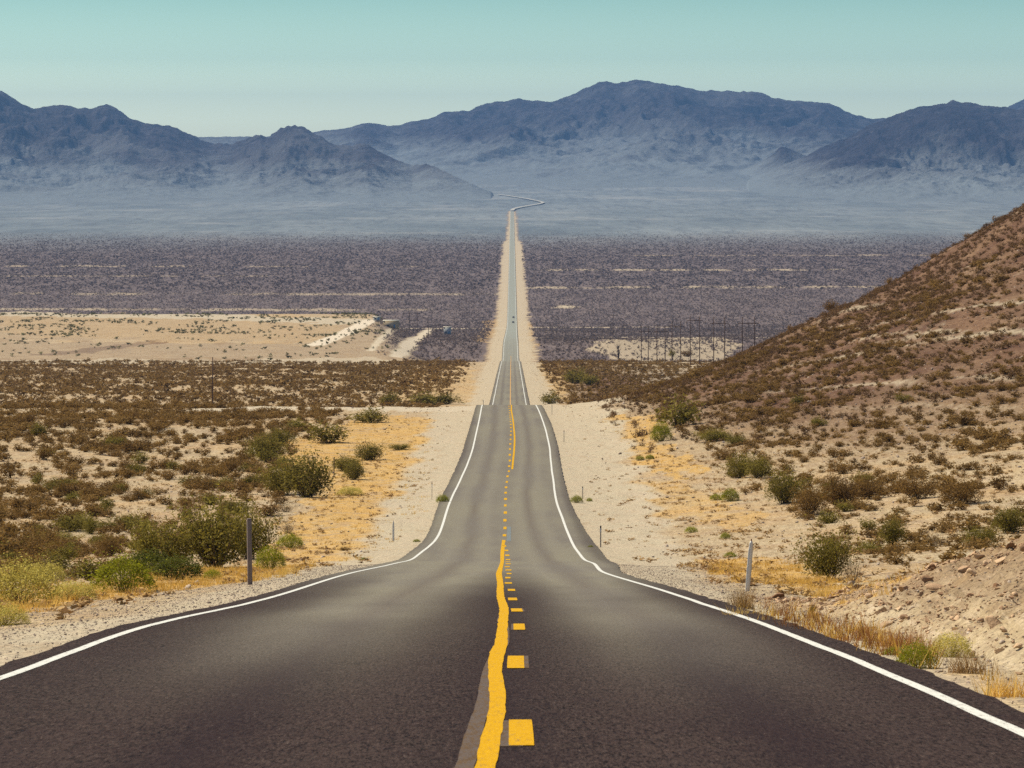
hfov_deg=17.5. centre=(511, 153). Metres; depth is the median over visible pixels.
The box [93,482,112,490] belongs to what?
desert shrub
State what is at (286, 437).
creosote bush
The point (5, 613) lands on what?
rabbitbrush
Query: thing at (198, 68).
sky
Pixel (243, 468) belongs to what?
creosote bush
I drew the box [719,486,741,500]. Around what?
green bush
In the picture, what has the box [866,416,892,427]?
desert shrub
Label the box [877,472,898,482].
desert shrub
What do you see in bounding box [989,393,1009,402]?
desert shrub
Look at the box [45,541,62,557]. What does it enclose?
desert shrub
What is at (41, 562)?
desert shrub
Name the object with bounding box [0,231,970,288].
distant flat scrub
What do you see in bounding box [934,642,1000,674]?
grass clump
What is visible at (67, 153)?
mountains
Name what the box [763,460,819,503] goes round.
creosote bush
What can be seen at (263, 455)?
creosote bush
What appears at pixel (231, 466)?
desert shrub
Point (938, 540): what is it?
dry shrub
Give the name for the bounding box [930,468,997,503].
desert shrub
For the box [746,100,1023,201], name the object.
mountains
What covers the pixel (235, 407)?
desert shrub
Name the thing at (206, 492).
desert shrub
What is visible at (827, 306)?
desert shrub
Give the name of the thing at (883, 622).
rock
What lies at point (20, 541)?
desert shrub
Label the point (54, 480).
creosote bush
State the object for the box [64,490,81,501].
creosote bush
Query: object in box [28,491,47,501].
desert shrub
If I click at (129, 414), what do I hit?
desert shrub
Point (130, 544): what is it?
creosote bush
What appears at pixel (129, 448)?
desert shrub
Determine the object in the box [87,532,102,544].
creosote bush
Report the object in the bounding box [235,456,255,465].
desert shrub
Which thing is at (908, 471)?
desert shrub
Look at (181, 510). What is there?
desert shrub
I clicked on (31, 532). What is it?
desert shrub
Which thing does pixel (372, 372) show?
scrub
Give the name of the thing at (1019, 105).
mountains
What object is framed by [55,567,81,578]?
desert shrub
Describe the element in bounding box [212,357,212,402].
utility pole
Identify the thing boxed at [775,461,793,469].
desert shrub
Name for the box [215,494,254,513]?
creosote bush
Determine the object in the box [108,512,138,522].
creosote bush
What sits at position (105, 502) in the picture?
creosote bush
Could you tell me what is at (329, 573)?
verge gravel
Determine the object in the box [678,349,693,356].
desert shrub
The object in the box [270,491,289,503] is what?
desert shrub
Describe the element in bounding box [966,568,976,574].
rock
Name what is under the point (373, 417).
creosote bush
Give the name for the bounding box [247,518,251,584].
wooden post
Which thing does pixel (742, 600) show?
grass clump
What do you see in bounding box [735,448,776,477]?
creosote bush
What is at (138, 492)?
desert shrub
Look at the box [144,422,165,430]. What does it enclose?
desert shrub
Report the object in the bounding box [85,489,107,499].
desert shrub
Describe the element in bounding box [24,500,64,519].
desert shrub
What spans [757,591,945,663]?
roadside weeds
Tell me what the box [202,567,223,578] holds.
green bush
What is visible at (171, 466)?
creosote bush
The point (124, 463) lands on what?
desert shrub
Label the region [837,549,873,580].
dry shrub
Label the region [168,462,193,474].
desert shrub
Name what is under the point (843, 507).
creosote bush
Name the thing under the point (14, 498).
desert shrub
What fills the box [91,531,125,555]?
desert shrub
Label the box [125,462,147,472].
creosote bush
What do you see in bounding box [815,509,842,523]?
creosote bush
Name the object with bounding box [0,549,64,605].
rabbitbrush
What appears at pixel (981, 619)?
rubble
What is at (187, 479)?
creosote bush
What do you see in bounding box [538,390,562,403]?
creosote bush
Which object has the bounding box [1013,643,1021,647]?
rock
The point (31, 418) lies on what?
desert shrub
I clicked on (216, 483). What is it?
creosote bush
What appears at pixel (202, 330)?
plateau scrub
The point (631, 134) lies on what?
mountains
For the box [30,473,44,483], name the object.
creosote bush
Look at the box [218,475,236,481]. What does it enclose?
creosote bush
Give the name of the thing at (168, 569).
dark green bush
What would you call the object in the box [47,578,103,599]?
rabbitbrush
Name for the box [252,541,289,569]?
green bush
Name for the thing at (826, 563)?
creosote bush
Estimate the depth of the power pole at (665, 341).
1420.10 m
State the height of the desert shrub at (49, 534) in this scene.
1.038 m
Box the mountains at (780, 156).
[737,147,804,176]
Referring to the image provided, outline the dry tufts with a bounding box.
[0,208,1023,619]
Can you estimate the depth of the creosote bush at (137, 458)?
295.52 m
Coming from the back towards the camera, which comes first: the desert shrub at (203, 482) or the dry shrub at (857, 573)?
the desert shrub at (203, 482)
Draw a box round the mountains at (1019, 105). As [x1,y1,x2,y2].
[1008,99,1023,109]
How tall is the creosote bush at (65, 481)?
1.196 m
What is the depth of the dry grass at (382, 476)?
241.10 m
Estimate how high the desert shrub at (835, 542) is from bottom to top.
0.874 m
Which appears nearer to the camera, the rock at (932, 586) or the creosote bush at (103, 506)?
the rock at (932, 586)
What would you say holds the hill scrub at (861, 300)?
on the ground at (678, 215)
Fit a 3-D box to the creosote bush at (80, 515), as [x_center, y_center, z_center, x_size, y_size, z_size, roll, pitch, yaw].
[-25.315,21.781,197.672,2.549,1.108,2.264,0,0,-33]
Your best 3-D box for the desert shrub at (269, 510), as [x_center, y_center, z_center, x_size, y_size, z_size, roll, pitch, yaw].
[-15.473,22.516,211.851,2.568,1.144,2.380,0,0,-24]
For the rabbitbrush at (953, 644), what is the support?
on the ground at (678, 215)
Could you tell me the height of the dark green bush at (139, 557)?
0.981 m
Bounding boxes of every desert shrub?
[0,491,28,508]
[5,506,32,518]
[7,532,45,551]
[10,547,44,566]
[11,412,25,421]
[11,503,26,513]
[16,536,46,555]
[17,410,47,422]
[18,526,42,537]
[19,525,54,546]
[24,481,45,493]
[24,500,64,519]
[24,551,61,573]
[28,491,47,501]
[30,524,48,532]
[32,444,58,459]
[39,532,59,543]
[41,499,82,525]
[42,526,63,540]
[44,481,86,494]
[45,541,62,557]
[49,535,66,542]
[52,417,74,427]
[52,457,70,468]
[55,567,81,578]
[59,458,82,476]
[60,533,87,547]
[71,547,91,556]
[72,544,95,552]
[77,486,93,497]
[80,498,107,515]
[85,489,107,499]
[86,537,113,549]
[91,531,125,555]
[91,554,128,567]
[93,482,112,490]
[95,442,114,450]
[102,427,121,438]
[114,437,143,452]
[115,479,131,491]
[117,457,140,467]
[118,409,141,418]
[119,466,135,476]
[120,492,140,500]
[130,487,147,499]
[135,434,155,446]
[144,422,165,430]
[148,415,170,426]
[151,455,175,468]
[153,522,165,532]
[157,469,178,478]
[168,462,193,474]
[172,415,192,422]
[176,499,196,508]
[179,504,198,515]
[182,473,205,485]
[190,476,218,489]
[194,408,216,416]
[194,490,221,502]
[199,486,217,498]
[202,468,233,476]
[216,455,242,471]
[220,423,253,439]
[228,403,250,413]
[231,477,249,489]
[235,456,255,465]
[246,469,269,479]
[249,499,286,515]
[250,422,264,434]
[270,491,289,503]
[307,413,331,422]
[338,546,351,550]
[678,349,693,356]
[710,450,730,459]
[719,448,740,456]
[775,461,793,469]
[785,474,836,514]
[798,455,808,462]
[811,464,865,506]
[819,299,839,310]
[819,534,850,551]
[825,447,841,456]
[825,457,852,473]
[841,469,894,498]
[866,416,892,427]
[875,341,894,348]
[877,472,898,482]
[887,482,902,493]
[891,464,942,498]
[903,464,921,478]
[930,452,948,464]
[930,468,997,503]
[952,412,977,424]
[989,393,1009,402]
[991,381,1012,390]
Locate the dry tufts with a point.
(80, 602)
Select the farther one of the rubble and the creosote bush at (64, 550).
the creosote bush at (64, 550)
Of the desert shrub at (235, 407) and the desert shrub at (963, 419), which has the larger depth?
the desert shrub at (235, 407)
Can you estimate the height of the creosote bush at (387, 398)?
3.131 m
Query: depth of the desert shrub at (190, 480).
257.39 m
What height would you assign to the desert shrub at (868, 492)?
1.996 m
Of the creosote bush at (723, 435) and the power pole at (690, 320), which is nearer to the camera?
the creosote bush at (723, 435)
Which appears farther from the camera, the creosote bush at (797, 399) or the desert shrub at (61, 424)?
the desert shrub at (61, 424)
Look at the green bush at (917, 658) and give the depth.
30.08 m
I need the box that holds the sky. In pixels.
[0,0,1023,136]
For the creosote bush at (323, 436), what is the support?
on the ground at (678, 215)
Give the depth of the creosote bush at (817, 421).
307.19 m
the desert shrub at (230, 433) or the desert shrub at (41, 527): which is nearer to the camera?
the desert shrub at (41, 527)
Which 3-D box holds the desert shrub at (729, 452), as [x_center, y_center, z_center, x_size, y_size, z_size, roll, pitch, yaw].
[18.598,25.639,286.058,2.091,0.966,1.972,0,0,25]
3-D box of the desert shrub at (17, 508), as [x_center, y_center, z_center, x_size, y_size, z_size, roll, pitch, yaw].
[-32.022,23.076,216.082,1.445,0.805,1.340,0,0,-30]
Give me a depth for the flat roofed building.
2104.80 m
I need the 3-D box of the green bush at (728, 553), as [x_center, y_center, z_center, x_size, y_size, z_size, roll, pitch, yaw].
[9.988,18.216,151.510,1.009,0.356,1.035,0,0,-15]
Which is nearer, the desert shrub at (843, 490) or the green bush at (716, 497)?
the desert shrub at (843, 490)
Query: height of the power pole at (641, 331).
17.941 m
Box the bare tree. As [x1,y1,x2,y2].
[614,343,620,358]
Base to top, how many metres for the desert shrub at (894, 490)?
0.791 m
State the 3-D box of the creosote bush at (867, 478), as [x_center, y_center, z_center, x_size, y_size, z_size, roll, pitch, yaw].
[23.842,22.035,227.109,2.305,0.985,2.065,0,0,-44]
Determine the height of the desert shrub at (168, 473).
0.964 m
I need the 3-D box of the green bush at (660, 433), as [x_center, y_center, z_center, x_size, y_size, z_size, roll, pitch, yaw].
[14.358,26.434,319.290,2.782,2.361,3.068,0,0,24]
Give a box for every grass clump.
[721,583,765,609]
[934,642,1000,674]
[965,668,1023,697]
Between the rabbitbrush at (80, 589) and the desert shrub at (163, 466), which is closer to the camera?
the rabbitbrush at (80, 589)
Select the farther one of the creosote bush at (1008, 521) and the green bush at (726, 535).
the green bush at (726, 535)
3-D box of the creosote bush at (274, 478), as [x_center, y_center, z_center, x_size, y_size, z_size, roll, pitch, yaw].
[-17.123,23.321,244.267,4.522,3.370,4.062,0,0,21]
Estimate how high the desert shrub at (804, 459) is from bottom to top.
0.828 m
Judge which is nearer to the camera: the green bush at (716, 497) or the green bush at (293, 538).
the green bush at (293, 538)
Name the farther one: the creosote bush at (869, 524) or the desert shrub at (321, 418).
the desert shrub at (321, 418)
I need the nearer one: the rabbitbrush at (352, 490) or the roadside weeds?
the roadside weeds
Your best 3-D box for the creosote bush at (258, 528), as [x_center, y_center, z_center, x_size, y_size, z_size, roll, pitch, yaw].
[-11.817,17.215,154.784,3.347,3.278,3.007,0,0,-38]
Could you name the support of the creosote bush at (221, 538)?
on the ground at (678, 215)
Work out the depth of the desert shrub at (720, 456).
282.35 m
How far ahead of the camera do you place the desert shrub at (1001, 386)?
309.31 m
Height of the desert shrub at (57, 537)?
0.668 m
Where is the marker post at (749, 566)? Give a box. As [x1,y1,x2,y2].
[745,539,752,591]
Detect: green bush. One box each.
[69,544,171,591]
[123,545,172,573]
[144,545,210,579]
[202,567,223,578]
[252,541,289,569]
[269,531,306,547]
[435,493,449,502]
[570,494,585,502]
[649,418,672,441]
[684,525,697,532]
[709,492,719,500]
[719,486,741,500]
[720,532,730,538]
[724,551,736,556]
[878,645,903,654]
[888,637,939,668]
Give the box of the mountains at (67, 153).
[0,91,493,202]
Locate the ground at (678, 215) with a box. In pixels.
[0,179,1023,711]
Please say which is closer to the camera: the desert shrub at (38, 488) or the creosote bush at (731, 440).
the desert shrub at (38, 488)
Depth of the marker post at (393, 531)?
180.56 m
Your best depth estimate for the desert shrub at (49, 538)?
176.68 m
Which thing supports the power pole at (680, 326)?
on the ground at (678, 215)
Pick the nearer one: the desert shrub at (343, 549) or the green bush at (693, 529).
the desert shrub at (343, 549)
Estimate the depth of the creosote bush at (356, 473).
267.00 m
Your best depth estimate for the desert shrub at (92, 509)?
214.87 m
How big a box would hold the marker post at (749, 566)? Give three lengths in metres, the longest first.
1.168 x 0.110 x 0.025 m
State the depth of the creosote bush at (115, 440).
317.73 m
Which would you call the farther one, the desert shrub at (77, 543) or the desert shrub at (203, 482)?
the desert shrub at (203, 482)
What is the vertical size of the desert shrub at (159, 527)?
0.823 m
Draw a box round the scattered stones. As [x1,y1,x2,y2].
[2,250,1023,596]
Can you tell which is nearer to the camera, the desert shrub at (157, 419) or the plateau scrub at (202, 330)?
the desert shrub at (157, 419)
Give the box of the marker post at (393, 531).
[392,521,393,540]
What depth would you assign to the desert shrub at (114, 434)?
334.88 m
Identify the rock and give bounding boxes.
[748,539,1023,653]
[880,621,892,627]
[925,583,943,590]
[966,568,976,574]
[994,556,1005,564]
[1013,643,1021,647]
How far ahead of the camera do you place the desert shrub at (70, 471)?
272.99 m
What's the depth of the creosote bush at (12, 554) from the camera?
144.31 m
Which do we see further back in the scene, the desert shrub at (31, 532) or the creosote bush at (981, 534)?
the desert shrub at (31, 532)
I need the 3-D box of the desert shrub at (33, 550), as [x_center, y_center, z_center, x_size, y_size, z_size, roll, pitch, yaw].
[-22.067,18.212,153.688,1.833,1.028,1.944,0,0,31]
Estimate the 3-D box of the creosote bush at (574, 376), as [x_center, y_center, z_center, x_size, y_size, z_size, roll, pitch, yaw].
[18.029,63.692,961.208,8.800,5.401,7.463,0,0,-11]
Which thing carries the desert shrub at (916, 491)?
on the ground at (678, 215)
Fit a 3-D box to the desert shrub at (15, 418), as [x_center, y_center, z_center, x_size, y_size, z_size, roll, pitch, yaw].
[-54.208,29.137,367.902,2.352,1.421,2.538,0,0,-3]
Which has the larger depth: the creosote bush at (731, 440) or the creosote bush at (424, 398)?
the creosote bush at (424, 398)
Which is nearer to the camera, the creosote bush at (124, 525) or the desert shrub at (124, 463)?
the creosote bush at (124, 525)
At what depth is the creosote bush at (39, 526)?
196.00 m
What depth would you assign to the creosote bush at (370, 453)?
301.34 m
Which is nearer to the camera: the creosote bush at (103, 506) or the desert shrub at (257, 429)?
the creosote bush at (103, 506)
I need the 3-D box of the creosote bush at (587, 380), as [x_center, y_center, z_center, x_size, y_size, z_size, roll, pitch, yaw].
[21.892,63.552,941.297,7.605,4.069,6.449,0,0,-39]
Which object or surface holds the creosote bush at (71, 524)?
on the ground at (678, 215)
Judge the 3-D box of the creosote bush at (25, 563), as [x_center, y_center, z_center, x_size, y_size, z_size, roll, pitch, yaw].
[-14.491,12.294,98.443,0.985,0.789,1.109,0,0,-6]
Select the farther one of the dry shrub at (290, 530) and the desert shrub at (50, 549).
the dry shrub at (290, 530)
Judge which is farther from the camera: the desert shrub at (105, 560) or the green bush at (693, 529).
the green bush at (693, 529)
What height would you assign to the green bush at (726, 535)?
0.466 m
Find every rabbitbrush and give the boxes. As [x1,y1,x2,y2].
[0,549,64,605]
[0,594,35,625]
[19,554,82,581]
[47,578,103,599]
[327,483,363,495]
[913,624,977,657]
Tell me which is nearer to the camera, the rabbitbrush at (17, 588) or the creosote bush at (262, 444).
the rabbitbrush at (17, 588)
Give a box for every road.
[0,211,1023,767]
[499,194,543,209]
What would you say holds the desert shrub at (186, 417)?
on the ground at (678, 215)
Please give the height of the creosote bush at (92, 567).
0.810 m
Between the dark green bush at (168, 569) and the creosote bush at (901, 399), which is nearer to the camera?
the dark green bush at (168, 569)
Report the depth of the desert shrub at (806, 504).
197.92 m
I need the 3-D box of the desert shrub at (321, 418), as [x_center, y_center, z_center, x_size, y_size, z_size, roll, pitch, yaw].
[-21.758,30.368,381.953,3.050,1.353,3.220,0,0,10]
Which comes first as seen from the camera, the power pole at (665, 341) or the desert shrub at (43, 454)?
the desert shrub at (43, 454)
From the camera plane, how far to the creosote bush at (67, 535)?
185.64 m
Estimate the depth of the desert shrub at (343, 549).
163.09 m
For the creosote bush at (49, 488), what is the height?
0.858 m
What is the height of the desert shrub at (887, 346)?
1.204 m
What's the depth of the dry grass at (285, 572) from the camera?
77.76 m
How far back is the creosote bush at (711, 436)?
308.54 m
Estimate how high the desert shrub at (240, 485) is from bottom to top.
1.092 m
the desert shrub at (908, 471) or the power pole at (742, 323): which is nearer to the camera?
the desert shrub at (908, 471)
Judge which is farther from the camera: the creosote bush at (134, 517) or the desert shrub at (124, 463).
the desert shrub at (124, 463)
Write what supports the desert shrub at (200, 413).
on the ground at (678, 215)
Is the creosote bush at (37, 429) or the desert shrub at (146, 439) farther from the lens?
the creosote bush at (37, 429)
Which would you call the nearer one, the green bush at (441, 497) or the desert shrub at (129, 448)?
the green bush at (441, 497)
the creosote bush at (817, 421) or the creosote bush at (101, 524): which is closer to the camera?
the creosote bush at (101, 524)
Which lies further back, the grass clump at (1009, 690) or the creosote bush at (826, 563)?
the creosote bush at (826, 563)
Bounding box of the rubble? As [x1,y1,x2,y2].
[741,537,1023,667]
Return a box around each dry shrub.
[274,500,297,511]
[276,518,297,532]
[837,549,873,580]
[922,528,953,546]
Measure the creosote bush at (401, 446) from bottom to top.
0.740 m
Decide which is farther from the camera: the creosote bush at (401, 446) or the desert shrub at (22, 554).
the creosote bush at (401, 446)
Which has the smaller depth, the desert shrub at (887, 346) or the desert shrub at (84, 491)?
the desert shrub at (84, 491)
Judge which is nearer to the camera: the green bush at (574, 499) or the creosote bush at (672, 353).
the green bush at (574, 499)
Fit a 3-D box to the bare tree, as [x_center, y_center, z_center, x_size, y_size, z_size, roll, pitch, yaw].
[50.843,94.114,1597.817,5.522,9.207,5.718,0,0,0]
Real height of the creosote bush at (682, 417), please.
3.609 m
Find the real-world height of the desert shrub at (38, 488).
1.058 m
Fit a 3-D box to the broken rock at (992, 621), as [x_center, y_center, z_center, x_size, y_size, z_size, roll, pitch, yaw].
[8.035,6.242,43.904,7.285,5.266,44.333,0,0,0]
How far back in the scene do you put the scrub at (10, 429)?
317.07 m
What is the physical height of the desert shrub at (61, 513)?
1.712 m
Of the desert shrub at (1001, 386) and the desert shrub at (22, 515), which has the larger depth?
the desert shrub at (1001, 386)
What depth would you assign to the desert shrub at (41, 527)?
192.02 m
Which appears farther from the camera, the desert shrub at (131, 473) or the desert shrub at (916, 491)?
the desert shrub at (131, 473)
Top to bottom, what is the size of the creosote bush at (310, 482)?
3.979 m
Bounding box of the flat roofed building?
[383,320,399,329]
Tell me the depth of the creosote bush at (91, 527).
193.16 m
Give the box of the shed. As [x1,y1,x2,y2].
[443,326,451,334]
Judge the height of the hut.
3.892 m
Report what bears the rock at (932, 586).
on the ground at (678, 215)
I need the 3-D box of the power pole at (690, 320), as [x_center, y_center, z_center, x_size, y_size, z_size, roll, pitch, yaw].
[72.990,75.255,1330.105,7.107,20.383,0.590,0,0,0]
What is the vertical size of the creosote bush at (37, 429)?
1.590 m
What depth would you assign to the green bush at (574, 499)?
228.47 m
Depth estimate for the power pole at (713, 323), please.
1209.88 m
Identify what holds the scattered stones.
on the ground at (678, 215)
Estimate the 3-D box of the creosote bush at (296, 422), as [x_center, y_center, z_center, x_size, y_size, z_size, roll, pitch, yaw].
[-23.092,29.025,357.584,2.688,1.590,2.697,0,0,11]
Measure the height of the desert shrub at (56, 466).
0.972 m
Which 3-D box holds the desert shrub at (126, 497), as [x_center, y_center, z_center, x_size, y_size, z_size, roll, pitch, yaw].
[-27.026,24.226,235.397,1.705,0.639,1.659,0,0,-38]
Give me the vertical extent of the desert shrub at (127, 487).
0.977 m
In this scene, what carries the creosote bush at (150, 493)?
on the ground at (678, 215)
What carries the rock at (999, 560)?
on the ground at (678, 215)
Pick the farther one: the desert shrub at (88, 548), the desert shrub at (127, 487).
the desert shrub at (127, 487)
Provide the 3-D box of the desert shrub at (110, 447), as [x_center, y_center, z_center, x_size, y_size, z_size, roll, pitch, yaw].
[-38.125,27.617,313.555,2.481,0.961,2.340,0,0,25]
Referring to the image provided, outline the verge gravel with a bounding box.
[0,539,1023,712]
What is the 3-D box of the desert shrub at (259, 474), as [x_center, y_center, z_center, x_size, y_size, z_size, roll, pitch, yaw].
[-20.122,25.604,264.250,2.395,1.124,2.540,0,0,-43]
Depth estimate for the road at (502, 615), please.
27.42 m
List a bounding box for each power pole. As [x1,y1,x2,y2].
[639,325,650,360]
[653,331,668,361]
[669,321,684,359]
[687,316,703,363]
[710,317,729,362]
[738,317,759,350]
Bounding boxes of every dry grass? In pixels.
[0,558,1016,697]
[253,415,785,566]
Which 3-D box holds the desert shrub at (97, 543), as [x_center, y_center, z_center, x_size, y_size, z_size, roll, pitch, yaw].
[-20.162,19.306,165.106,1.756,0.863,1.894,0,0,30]
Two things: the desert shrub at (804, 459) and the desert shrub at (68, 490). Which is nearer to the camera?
the desert shrub at (68, 490)
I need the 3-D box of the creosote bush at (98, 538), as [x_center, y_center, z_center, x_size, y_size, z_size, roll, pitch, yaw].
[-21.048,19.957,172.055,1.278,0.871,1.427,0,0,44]
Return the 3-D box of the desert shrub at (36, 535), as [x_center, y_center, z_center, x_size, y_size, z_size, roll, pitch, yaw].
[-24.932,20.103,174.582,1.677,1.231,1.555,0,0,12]
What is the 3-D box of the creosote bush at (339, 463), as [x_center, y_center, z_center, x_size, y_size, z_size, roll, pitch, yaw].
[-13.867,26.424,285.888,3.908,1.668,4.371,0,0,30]
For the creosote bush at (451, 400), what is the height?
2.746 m
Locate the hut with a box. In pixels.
[373,316,380,320]
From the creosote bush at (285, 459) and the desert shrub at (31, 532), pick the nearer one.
the desert shrub at (31, 532)
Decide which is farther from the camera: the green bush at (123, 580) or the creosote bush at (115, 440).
the creosote bush at (115, 440)
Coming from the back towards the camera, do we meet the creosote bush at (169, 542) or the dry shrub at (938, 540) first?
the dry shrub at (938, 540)
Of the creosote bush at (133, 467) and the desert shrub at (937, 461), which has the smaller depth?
the desert shrub at (937, 461)
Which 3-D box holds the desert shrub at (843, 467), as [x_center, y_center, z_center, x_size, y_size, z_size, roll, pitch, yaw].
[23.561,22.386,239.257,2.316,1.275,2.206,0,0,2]
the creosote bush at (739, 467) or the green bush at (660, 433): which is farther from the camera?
the green bush at (660, 433)
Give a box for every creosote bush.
[0,550,20,561]
[5,556,37,576]
[29,421,49,435]
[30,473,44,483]
[31,549,78,569]
[32,521,47,530]
[36,481,58,490]
[41,529,88,540]
[47,476,70,486]
[47,510,99,531]
[53,477,73,490]
[53,541,82,559]
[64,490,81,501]
[65,556,113,580]
[73,512,103,528]
[80,515,101,533]
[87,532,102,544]
[93,533,115,544]
[95,517,115,528]
[96,504,112,511]
[97,434,129,445]
[97,496,114,506]
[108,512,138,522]
[113,483,126,491]
[119,519,135,528]
[120,500,202,563]
[122,510,146,519]
[124,537,143,550]
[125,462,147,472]
[129,450,151,463]
[131,517,153,526]
[140,486,156,496]
[158,484,260,567]
[165,459,184,469]
[174,474,205,484]
[197,493,219,504]
[207,478,227,487]
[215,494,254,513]
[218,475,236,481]
[225,488,291,558]
[237,429,294,459]
[237,462,257,471]
[241,473,269,486]
[251,449,302,494]
[252,447,281,461]
[261,424,300,443]
[272,455,286,463]
[273,442,343,497]
[287,416,307,428]
[300,416,352,442]
[327,453,364,470]
[341,459,365,479]
[347,406,391,422]
[352,440,392,459]
[377,391,401,402]
[386,442,410,449]
[403,389,447,404]
[433,391,463,403]
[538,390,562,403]
[561,365,589,382]
[577,371,599,384]
[649,393,705,427]
[668,349,675,356]
[688,425,728,441]
[714,428,732,439]
[718,447,758,477]
[720,432,748,444]
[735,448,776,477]
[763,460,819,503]
[786,514,862,579]
[789,394,805,403]
[809,415,828,425]
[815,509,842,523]
[832,498,854,511]
[849,471,874,483]
[852,539,878,552]
[855,516,877,529]
[857,541,884,553]
[873,509,907,544]
[891,392,915,402]
[956,518,1004,544]
[989,497,1023,533]
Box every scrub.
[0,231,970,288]
[0,237,1023,580]
[0,288,872,361]
[0,311,396,359]
[0,356,720,407]
[583,203,1023,453]
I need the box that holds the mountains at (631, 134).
[198,80,885,187]
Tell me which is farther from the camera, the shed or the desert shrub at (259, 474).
the shed
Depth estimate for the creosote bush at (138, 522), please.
197.88 m
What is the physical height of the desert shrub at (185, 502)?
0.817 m
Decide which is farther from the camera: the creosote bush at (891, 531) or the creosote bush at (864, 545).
the creosote bush at (891, 531)
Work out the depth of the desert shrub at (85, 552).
159.06 m
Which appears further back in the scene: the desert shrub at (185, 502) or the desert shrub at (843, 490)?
the desert shrub at (185, 502)
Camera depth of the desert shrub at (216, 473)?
273.25 m
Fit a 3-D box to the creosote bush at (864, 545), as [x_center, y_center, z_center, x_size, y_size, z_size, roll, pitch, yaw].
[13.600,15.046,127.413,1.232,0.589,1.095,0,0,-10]
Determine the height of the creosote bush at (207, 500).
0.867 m
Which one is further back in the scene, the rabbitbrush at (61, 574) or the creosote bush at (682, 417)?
the creosote bush at (682, 417)
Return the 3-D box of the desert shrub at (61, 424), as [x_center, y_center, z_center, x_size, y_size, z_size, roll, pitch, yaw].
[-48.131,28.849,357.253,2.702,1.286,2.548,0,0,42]
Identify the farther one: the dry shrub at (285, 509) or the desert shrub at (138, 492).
the desert shrub at (138, 492)
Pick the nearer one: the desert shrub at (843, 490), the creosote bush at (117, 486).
the desert shrub at (843, 490)
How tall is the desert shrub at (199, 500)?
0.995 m
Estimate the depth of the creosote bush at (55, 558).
118.27 m
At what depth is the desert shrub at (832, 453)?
265.64 m
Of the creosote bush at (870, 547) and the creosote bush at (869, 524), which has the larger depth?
the creosote bush at (869, 524)
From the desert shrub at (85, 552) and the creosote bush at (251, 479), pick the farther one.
the creosote bush at (251, 479)

